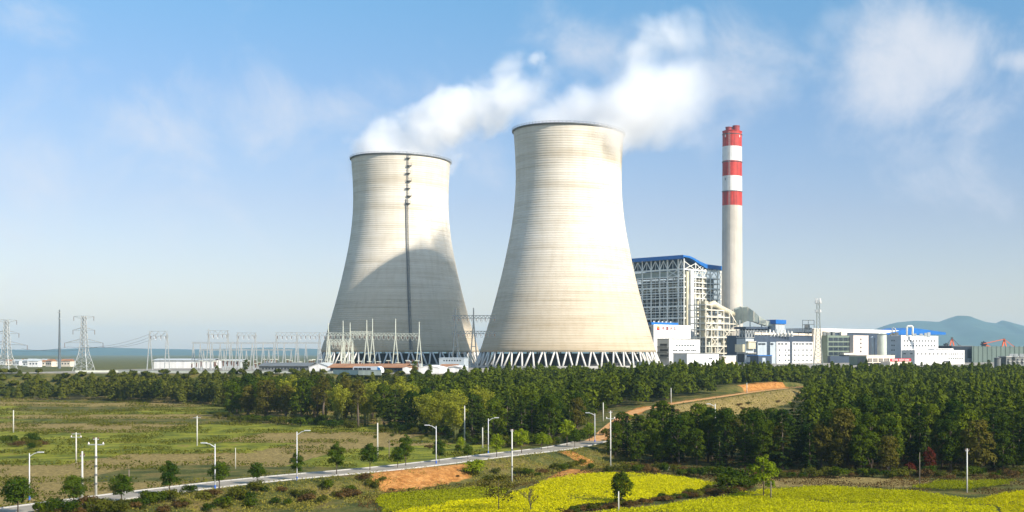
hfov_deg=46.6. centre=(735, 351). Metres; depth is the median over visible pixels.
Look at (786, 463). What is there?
conifer tree
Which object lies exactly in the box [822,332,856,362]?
office block
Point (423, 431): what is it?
shrub
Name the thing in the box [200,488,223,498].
shrub
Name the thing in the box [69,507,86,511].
shrub
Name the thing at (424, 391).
broadleaf tree
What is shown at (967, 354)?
slate block
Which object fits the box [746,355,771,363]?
switchroom
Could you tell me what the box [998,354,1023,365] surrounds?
apartment block
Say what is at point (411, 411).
broadleaf tree
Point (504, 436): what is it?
shrub
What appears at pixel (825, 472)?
shrub
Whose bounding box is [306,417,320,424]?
shrub
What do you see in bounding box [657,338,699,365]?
office building
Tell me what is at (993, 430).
conifer tree
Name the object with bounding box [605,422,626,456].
broadleaf tree
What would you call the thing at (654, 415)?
broadleaf tree
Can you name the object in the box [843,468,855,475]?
shrub
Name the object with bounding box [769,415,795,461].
conifer tree
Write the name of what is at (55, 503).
shrub
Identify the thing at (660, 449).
broadleaf tree
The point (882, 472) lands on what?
shrub
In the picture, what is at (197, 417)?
utility pole
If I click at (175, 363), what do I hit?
yard shed
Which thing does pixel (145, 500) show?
shrub
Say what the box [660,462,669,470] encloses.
shrub
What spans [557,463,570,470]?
shrub
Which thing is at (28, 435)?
shrub
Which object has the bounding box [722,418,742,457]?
broadleaf tree
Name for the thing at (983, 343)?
bucket wheel reclaimer
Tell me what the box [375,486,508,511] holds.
rice crop
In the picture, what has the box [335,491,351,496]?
shrub
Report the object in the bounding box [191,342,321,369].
switchyard gantry
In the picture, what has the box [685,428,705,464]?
broadleaf tree
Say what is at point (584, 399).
broadleaf tree
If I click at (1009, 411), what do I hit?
conifer tree
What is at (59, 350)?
slim mast
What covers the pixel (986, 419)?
broadleaf tree
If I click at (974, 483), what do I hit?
rice crop
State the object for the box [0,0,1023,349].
sky
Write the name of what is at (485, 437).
shrub
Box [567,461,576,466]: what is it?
shrub
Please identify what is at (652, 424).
broadleaf tree
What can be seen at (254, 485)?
shrub
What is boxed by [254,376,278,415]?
broadleaf tree
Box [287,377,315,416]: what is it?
broadleaf tree
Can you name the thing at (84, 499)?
shrub
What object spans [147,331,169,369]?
switchyard gantry
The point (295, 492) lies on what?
shrub
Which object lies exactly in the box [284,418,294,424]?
shrub
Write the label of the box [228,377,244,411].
broadleaf tree
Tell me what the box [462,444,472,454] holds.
street tree
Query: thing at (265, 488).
shrub
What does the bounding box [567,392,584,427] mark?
broadleaf tree
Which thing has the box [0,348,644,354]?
hills
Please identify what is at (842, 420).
broadleaf tree
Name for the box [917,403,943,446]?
broadleaf tree
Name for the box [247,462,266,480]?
street tree
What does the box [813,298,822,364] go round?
lattice mast
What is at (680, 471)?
shrub
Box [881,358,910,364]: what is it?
gatehouse
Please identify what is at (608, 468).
shrub
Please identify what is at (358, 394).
broadleaf tree
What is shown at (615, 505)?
shrub
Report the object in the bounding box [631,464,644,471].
shrub
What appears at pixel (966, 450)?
utility pole
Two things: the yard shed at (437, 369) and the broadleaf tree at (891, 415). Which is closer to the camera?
the broadleaf tree at (891, 415)
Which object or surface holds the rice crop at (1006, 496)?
on the ground at (404, 478)
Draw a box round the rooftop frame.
[802,320,813,334]
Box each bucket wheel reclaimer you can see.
[943,337,960,345]
[980,338,1013,346]
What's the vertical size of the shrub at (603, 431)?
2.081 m
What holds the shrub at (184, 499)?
on the ground at (404, 478)
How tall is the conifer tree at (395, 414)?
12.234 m
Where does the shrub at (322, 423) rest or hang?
on the ground at (404, 478)
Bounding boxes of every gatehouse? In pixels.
[849,355,894,364]
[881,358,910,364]
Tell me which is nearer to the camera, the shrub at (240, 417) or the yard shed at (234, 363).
the shrub at (240, 417)
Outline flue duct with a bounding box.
[734,306,772,326]
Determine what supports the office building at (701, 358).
on the ground at (404, 478)
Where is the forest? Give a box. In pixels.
[406,356,1023,454]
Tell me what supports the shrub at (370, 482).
on the ground at (404, 478)
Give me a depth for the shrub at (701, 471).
220.00 m
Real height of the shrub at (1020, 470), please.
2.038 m
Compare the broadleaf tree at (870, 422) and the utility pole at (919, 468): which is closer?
the utility pole at (919, 468)
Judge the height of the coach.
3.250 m
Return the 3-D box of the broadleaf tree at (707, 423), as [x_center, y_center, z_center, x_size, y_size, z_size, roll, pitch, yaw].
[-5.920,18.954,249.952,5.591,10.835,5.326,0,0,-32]
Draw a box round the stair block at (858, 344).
[839,335,867,354]
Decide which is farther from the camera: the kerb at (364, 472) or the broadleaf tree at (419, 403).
the broadleaf tree at (419, 403)
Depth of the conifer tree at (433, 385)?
351.14 m
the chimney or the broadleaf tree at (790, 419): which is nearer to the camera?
the broadleaf tree at (790, 419)
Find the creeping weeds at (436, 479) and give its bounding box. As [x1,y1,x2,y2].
[371,464,588,487]
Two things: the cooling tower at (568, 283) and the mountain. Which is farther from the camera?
the mountain
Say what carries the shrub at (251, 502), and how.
on the ground at (404, 478)
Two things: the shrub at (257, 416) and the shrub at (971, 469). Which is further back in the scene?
the shrub at (257, 416)
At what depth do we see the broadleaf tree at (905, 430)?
244.80 m
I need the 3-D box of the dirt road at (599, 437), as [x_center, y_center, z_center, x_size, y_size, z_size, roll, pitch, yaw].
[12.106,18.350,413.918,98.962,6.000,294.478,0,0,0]
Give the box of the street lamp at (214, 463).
[201,442,215,487]
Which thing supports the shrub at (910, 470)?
on the ground at (404, 478)
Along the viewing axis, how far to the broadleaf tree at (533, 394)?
316.69 m
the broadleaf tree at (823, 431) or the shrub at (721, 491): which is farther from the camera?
the broadleaf tree at (823, 431)
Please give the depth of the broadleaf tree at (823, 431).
234.23 m
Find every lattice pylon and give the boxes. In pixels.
[0,319,27,372]
[64,316,101,370]
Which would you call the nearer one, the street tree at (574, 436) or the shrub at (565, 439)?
the street tree at (574, 436)
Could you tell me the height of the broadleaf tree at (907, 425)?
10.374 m
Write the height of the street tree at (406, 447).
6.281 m
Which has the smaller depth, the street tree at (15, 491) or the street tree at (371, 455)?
the street tree at (15, 491)
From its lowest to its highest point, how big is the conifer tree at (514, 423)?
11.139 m
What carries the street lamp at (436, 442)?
on the ground at (404, 478)
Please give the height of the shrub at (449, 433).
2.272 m
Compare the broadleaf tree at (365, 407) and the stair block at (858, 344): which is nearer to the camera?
the broadleaf tree at (365, 407)
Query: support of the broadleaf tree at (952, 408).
on the ground at (404, 478)
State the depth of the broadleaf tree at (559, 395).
309.89 m
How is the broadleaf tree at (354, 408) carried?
on the ground at (404, 478)
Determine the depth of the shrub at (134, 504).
163.24 m
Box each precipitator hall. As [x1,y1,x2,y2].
[734,327,756,363]
[752,327,768,335]
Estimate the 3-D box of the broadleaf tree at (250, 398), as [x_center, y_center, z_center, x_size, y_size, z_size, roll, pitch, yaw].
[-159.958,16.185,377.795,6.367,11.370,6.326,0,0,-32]
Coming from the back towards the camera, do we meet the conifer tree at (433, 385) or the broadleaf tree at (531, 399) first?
the conifer tree at (433, 385)
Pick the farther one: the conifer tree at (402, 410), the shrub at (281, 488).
the conifer tree at (402, 410)
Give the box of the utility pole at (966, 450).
[965,449,968,492]
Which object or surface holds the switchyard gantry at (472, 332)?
on the ground at (404, 478)
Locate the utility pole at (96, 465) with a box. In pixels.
[88,437,103,494]
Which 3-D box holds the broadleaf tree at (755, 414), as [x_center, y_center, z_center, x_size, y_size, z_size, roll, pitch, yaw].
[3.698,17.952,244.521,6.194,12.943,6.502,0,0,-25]
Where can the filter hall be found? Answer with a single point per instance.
(798, 348)
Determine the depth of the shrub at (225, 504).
173.17 m
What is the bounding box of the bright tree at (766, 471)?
[746,454,779,495]
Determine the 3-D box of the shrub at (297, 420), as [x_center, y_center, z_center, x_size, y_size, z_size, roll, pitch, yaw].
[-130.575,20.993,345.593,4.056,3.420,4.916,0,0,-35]
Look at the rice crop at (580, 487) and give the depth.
191.30 m
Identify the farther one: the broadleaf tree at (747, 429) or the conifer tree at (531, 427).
the conifer tree at (531, 427)
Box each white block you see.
[887,325,937,358]
[901,348,964,364]
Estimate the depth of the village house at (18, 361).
1419.58 m
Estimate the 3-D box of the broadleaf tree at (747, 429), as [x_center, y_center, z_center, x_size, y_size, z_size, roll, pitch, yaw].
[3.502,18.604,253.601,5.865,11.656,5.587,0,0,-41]
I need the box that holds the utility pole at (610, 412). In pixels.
[606,411,614,464]
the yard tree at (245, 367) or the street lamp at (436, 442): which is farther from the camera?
the yard tree at (245, 367)
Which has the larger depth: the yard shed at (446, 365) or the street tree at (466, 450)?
the yard shed at (446, 365)
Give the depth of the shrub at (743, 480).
198.73 m
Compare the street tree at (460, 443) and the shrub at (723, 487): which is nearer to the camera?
the shrub at (723, 487)
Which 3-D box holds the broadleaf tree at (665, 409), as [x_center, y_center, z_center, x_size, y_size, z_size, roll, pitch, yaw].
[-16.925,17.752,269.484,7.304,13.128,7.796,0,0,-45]
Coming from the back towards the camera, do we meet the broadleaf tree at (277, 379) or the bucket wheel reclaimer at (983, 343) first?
the bucket wheel reclaimer at (983, 343)
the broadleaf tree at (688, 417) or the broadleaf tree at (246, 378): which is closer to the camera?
the broadleaf tree at (688, 417)
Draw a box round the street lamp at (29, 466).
[28,452,43,499]
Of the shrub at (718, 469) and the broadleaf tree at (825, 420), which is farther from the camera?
the broadleaf tree at (825, 420)
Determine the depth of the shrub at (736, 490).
193.61 m
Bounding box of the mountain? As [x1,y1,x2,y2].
[874,316,1023,346]
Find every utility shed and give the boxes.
[625,361,656,365]
[719,355,736,363]
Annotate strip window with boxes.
[690,358,705,359]
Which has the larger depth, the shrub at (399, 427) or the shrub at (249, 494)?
the shrub at (399, 427)
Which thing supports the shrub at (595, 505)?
on the ground at (404, 478)
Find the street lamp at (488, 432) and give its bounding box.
[488,417,498,452]
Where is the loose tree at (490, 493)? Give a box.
[474,474,521,509]
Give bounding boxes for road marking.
[4,444,565,508]
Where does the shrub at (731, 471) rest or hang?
on the ground at (404, 478)
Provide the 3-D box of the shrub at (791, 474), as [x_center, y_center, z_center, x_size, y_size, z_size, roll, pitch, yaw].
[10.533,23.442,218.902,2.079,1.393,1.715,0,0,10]
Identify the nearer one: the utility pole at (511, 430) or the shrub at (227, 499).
the shrub at (227, 499)
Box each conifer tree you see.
[382,389,407,426]
[396,398,408,425]
[429,381,444,423]
[461,400,482,438]
[499,391,514,437]
[502,398,517,433]
[512,395,532,440]
[516,405,534,432]
[523,401,540,442]
[565,403,574,428]
[618,415,634,456]
[628,413,642,447]
[657,405,686,461]
[660,413,665,456]
[710,438,727,466]
[733,415,755,466]
[767,418,796,468]
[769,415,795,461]
[788,401,801,458]
[788,411,816,461]
[800,427,818,468]
[904,406,933,463]
[910,419,927,467]
[916,421,937,470]
[983,407,1008,469]
[1004,410,1023,468]
[1005,407,1012,430]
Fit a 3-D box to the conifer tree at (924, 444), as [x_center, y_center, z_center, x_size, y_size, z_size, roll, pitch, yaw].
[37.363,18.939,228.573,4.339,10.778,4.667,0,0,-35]
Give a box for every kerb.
[0,441,573,508]
[28,441,605,511]
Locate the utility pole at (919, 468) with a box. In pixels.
[919,452,919,484]
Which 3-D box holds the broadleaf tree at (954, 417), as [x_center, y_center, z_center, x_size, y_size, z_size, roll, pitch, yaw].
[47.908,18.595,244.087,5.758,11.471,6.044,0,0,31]
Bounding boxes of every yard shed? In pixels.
[154,359,220,368]
[221,359,249,367]
[258,363,316,370]
[309,363,332,370]
[327,364,411,372]
[402,366,412,372]
[419,365,447,372]
[439,358,467,369]
[440,364,458,368]
[448,365,466,372]
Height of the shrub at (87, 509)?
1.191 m
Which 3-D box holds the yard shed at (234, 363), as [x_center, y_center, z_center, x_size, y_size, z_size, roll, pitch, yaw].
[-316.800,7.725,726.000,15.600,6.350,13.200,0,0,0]
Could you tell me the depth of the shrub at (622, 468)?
228.63 m
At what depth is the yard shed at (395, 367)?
540.56 m
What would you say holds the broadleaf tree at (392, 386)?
on the ground at (404, 478)
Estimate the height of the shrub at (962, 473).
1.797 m
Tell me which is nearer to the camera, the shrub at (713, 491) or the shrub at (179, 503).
the shrub at (179, 503)
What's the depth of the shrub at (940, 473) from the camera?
219.80 m
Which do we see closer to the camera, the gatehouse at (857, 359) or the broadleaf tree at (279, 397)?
the broadleaf tree at (279, 397)
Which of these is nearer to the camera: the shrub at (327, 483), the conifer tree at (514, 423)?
the shrub at (327, 483)
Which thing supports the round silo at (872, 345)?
on the ground at (404, 478)
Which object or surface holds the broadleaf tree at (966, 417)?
on the ground at (404, 478)
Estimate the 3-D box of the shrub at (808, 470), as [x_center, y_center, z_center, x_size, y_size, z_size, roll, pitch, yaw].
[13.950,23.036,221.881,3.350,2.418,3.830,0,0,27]
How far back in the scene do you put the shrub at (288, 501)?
179.83 m
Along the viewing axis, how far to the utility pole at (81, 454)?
168.90 m
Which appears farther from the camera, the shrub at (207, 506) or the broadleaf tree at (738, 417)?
the broadleaf tree at (738, 417)
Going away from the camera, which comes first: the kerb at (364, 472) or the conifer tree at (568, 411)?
the kerb at (364, 472)
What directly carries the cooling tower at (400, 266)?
on the ground at (404, 478)
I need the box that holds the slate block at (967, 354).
[938,346,970,362]
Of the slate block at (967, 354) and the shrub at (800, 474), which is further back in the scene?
the slate block at (967, 354)
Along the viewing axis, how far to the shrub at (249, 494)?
177.94 m
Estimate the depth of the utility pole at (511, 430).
211.92 m
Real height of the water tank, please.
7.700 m
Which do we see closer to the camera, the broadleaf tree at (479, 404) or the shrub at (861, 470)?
the shrub at (861, 470)
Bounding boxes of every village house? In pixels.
[12,359,22,364]
[28,359,41,366]
[46,359,56,366]
[61,359,73,366]
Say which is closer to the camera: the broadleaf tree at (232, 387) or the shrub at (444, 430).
the shrub at (444, 430)
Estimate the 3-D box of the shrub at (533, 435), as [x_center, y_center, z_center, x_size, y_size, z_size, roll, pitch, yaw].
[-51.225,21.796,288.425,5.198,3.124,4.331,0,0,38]
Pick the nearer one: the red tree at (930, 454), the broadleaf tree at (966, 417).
the red tree at (930, 454)
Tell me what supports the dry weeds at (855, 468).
on the ground at (404, 478)
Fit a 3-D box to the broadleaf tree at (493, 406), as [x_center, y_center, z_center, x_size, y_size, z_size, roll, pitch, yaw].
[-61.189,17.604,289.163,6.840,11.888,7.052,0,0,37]
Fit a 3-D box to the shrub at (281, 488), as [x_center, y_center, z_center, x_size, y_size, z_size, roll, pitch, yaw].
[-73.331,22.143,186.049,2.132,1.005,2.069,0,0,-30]
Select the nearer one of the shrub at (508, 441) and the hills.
the shrub at (508, 441)
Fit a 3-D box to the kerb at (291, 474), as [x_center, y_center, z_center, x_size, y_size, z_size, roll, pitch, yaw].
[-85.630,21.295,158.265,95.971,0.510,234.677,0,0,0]
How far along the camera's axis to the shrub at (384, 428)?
323.70 m
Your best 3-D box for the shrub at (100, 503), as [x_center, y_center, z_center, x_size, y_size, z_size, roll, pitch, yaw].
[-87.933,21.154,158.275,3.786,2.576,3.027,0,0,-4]
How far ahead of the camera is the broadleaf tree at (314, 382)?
376.88 m
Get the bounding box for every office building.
[647,321,690,353]
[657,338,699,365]
[673,353,718,364]
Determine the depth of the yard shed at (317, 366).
552.00 m
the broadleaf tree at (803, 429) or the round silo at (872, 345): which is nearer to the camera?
the broadleaf tree at (803, 429)
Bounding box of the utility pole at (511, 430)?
[510,429,513,481]
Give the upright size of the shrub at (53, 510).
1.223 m
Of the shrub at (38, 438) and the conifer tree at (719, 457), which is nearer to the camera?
the conifer tree at (719, 457)
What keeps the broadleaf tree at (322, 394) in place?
on the ground at (404, 478)
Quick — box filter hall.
[727,329,828,363]
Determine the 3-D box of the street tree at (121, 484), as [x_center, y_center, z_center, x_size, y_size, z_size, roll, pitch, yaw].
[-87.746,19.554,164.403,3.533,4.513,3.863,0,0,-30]
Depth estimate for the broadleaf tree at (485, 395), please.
319.12 m
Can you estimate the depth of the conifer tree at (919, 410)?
244.47 m
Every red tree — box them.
[904,462,915,472]
[922,446,936,466]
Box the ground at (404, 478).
[0,355,1023,511]
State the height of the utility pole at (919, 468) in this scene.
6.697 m
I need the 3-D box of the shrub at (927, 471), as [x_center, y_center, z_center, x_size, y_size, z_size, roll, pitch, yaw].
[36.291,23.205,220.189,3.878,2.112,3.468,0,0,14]
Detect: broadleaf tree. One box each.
[220,389,237,411]
[222,381,241,413]
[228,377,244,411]
[237,373,256,413]
[239,384,256,414]
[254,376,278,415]
[255,379,278,415]
[271,375,287,410]
[275,383,283,413]
[276,385,294,417]
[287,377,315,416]
[303,374,321,416]
[307,386,328,418]
[314,375,332,414]
[322,376,334,415]
[335,396,351,418]
[340,376,352,416]
[348,379,367,426]
[372,383,395,424]
[399,390,421,424]
[414,387,434,422]
[463,393,485,433]
[481,399,506,443]
[484,395,512,433]
[520,388,544,422]
[524,398,541,432]
[533,393,563,436]
[538,397,562,437]
[542,392,567,435]
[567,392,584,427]
[568,397,586,429]
[580,393,590,417]
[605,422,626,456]
[611,411,631,450]
[627,432,647,461]
[631,415,646,431]
[641,418,662,460]
[643,410,664,456]
[646,400,671,433]
[650,431,670,462]
[662,414,691,464]
[673,412,697,459]
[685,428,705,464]
[689,403,713,457]
[697,408,723,460]
[699,415,718,462]
[709,407,741,463]
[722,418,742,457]
[736,413,744,432]
[737,411,759,460]
[738,406,765,464]
[749,419,775,468]
[762,408,778,419]
[765,418,776,460]
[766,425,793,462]
[769,409,796,444]
[796,423,817,462]
[806,423,832,467]
[815,410,841,466]
[823,407,856,468]
[828,438,846,466]
[834,404,862,465]
[848,424,875,467]
[854,394,877,443]
[857,413,887,468]
[873,412,903,455]
[874,399,902,419]
[874,416,904,467]
[876,435,900,469]
[894,417,906,453]
[900,416,922,461]
[912,403,935,441]
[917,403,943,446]
[929,419,949,463]
[931,433,952,468]
[936,419,964,471]
[937,399,970,432]
[950,413,971,464]
[952,410,987,464]
[959,418,996,467]
[975,416,991,464]
[978,413,1000,459]
[988,414,1016,452]
[991,430,1016,471]
[1008,413,1023,453]
[1016,435,1023,465]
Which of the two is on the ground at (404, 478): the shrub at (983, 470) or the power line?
the shrub at (983, 470)
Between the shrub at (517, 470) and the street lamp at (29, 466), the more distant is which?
the shrub at (517, 470)
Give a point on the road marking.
(307, 473)
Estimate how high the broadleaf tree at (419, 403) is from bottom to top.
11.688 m
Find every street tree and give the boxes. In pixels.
[0,477,37,511]
[59,475,87,499]
[107,473,134,499]
[158,460,179,488]
[206,461,230,487]
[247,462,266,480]
[289,451,303,471]
[327,441,345,473]
[358,443,379,469]
[390,446,403,466]
[398,434,414,465]
[432,438,446,455]
[456,437,464,446]
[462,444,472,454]
[488,433,505,456]
[514,428,530,452]
[534,432,547,449]
[544,435,552,444]
[557,419,576,437]
[569,429,580,446]
[582,422,596,440]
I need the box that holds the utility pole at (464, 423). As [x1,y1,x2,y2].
[464,406,464,442]
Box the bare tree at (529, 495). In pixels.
[519,486,538,508]
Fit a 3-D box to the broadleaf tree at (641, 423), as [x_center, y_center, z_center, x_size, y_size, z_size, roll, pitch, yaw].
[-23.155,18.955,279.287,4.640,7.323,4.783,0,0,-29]
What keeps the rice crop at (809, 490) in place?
on the ground at (404, 478)
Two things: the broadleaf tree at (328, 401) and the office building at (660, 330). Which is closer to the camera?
the broadleaf tree at (328, 401)
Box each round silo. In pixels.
[870,336,873,354]
[876,333,886,354]
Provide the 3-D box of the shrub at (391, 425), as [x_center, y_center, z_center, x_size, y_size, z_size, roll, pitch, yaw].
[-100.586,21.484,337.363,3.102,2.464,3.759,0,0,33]
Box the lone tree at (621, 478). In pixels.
[611,471,633,498]
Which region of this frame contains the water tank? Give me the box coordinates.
[994,357,1000,366]
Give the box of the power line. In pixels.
[75,334,156,347]
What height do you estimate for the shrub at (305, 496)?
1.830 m
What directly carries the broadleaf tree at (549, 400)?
on the ground at (404, 478)
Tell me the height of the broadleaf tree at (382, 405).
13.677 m
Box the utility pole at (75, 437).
[71,432,81,462]
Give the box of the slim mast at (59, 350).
[58,310,60,368]
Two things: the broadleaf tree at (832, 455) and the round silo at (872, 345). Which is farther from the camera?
the round silo at (872, 345)
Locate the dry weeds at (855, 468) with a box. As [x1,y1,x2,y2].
[358,456,1023,511]
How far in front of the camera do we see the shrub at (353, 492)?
190.08 m
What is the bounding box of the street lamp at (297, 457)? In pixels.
[296,430,310,479]
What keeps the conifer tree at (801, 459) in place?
on the ground at (404, 478)
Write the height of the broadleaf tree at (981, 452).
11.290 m
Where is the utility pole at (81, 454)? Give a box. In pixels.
[80,451,84,497]
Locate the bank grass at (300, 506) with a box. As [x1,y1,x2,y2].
[35,439,639,511]
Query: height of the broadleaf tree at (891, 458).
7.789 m
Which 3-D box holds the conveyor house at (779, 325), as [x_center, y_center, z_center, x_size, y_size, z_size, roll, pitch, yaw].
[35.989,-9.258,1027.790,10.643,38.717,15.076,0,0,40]
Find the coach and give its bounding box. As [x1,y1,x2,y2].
[353,366,383,372]
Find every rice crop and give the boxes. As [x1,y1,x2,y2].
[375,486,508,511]
[393,471,716,511]
[586,493,998,511]
[723,484,984,504]
[912,478,1015,489]
[977,490,1023,511]
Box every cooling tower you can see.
[316,151,485,365]
[471,120,664,367]
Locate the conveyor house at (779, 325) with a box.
[768,320,785,335]
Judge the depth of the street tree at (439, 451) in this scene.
223.71 m
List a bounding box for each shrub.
[0,435,16,442]
[8,440,25,445]
[23,432,39,438]
[26,443,35,448]
[29,439,41,446]
[30,436,41,440]
[31,501,47,511]
[36,440,49,446]
[38,506,55,511]
[41,498,65,510]
[57,499,81,511]
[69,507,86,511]
[78,495,97,505]
[82,497,112,511]
[85,506,96,511]
[105,501,123,511]
[113,501,130,511]
[117,498,130,503]
[128,501,141,507]
[129,497,150,508]
[138,490,161,504]
[148,491,168,503]
[156,504,170,511]
[162,489,180,500]
[171,501,189,506]
[177,498,193,506]
[179,484,197,493]
[194,490,213,498]
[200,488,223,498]
[202,503,216,510]
[212,496,233,504]
[220,411,233,418]
[220,501,233,508]
[227,485,248,498]
[237,415,246,420]
[238,491,258,499]
[243,497,258,507]
[247,479,265,491]
[248,416,262,421]
[253,415,263,422]
[259,486,269,491]
[269,416,285,424]
[270,497,280,503]
[275,486,288,490]
[283,498,292,503]
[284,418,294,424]
[288,489,300,495]
[292,417,307,426]
[296,493,315,500]
[298,488,316,496]
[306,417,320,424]
[314,494,327,503]
[317,414,328,420]
[318,420,328,427]
[318,479,334,488]
[325,419,338,427]
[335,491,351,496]
[341,487,362,497]
[342,420,357,428]
[343,485,356,490]
[355,473,371,478]
[364,478,380,485]
[379,426,389,430]
[387,421,397,428]
[394,424,407,433]
[400,423,416,429]
[407,426,419,433]
[416,423,430,433]
[418,429,427,432]
[433,425,449,434]
[437,427,449,435]
[446,430,454,436]
[456,432,467,439]
[462,459,487,472]
[469,471,479,474]
[471,438,479,443]
[476,433,493,443]
[491,468,500,472]
[499,433,510,442]
[504,438,515,445]
[513,467,524,473]
[522,468,533,473]
[528,433,536,443]
[534,468,549,473]
[546,438,558,444]
[549,462,558,467]
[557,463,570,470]
[560,434,572,442]
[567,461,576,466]
[576,429,588,441]
[587,502,600,508]
[600,428,608,434]
[601,464,617,472]
[610,503,621,507]
[615,465,628,471]
[620,462,630,470]
[624,500,635,505]
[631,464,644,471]
[641,498,653,503]
[642,465,660,473]
[651,461,662,469]
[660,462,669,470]
[661,496,672,500]
[669,464,680,471]
[675,468,687,475]
[686,491,698,497]
[688,489,703,495]
[690,467,707,475]
[706,489,720,495]
[712,466,724,473]
[712,487,724,494]
[713,472,740,487]
[716,486,727,491]
[722,467,749,484]
[729,487,739,492]
[736,474,750,487]
[745,476,758,488]
[774,471,786,477]
[783,469,797,475]
[787,472,796,476]
[798,472,807,477]
[799,465,816,476]
[810,469,820,477]
[819,469,830,475]
[820,466,831,475]
[830,466,849,477]
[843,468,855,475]
[856,467,869,476]
[866,468,879,476]
[879,470,889,477]
[884,471,897,477]
[890,467,908,476]
[902,466,914,474]
[916,468,935,476]
[921,466,936,475]
[933,471,943,477]
[945,474,955,478]
[950,470,960,474]
[957,471,970,477]
[964,465,981,475]
[975,467,986,475]
[989,473,999,478]
[1000,468,1019,477]
[1007,467,1023,474]
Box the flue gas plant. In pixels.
[688,293,736,354]
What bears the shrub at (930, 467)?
on the ground at (404, 478)
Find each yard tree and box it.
[242,359,248,370]
[412,361,417,371]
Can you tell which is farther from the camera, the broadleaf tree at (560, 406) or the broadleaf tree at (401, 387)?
the broadleaf tree at (401, 387)
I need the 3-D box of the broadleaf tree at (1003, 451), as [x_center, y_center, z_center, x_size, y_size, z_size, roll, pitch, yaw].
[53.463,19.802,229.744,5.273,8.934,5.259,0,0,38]
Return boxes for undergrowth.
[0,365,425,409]
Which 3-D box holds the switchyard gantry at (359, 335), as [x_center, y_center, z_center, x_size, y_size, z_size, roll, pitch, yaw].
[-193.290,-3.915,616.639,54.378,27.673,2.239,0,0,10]
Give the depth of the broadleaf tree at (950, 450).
229.90 m
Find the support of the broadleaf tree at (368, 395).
on the ground at (404, 478)
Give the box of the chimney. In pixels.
[721,125,742,339]
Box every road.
[0,441,603,511]
[585,387,798,440]
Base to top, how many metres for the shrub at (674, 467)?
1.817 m
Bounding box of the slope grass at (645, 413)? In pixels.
[637,387,801,429]
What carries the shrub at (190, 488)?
on the ground at (404, 478)
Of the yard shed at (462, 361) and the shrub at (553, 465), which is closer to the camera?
the shrub at (553, 465)
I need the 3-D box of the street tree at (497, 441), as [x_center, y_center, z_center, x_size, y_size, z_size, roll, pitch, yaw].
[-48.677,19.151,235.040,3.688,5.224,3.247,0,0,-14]
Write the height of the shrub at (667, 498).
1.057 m
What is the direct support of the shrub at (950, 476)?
on the ground at (404, 478)
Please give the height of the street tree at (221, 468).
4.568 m
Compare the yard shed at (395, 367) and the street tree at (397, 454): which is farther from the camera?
the yard shed at (395, 367)
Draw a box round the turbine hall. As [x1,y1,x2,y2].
[786,328,945,354]
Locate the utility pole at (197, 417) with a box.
[193,416,200,445]
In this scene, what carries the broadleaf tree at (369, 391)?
on the ground at (404, 478)
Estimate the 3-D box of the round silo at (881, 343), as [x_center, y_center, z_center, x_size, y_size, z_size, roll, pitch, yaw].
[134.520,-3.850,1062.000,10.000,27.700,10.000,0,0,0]
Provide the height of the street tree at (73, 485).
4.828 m
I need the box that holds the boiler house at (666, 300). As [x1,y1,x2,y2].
[632,255,721,352]
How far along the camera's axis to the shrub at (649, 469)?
226.19 m
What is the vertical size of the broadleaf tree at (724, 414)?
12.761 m
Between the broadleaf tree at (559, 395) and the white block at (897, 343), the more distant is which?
the white block at (897, 343)
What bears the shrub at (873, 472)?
on the ground at (404, 478)
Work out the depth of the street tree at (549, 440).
254.25 m
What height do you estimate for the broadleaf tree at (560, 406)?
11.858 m
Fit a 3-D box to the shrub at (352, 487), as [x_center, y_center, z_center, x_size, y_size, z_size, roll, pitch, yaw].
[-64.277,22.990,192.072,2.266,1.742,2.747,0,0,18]
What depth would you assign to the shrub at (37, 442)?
270.97 m
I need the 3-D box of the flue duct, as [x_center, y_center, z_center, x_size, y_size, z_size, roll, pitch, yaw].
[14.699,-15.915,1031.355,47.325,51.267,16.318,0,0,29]
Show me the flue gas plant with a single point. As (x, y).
(708, 328)
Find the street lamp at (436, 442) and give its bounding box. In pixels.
[424,425,436,463]
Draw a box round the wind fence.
[971,346,1023,362]
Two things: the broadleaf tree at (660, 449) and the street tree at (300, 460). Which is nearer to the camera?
the street tree at (300, 460)
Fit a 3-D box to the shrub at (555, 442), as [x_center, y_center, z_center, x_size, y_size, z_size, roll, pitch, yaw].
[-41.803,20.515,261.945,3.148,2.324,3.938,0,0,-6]
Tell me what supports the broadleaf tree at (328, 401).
on the ground at (404, 478)
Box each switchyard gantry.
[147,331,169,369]
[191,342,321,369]
[202,349,292,363]
[206,329,230,369]
[235,333,257,368]
[274,332,331,362]
[325,319,375,363]
[326,340,353,363]
[328,319,422,366]
[452,308,496,367]
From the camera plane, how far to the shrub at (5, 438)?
287.38 m
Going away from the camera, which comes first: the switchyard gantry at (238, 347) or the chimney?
the switchyard gantry at (238, 347)
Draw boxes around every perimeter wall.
[75,370,332,372]
[333,369,381,374]
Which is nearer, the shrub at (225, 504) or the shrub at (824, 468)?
the shrub at (225, 504)

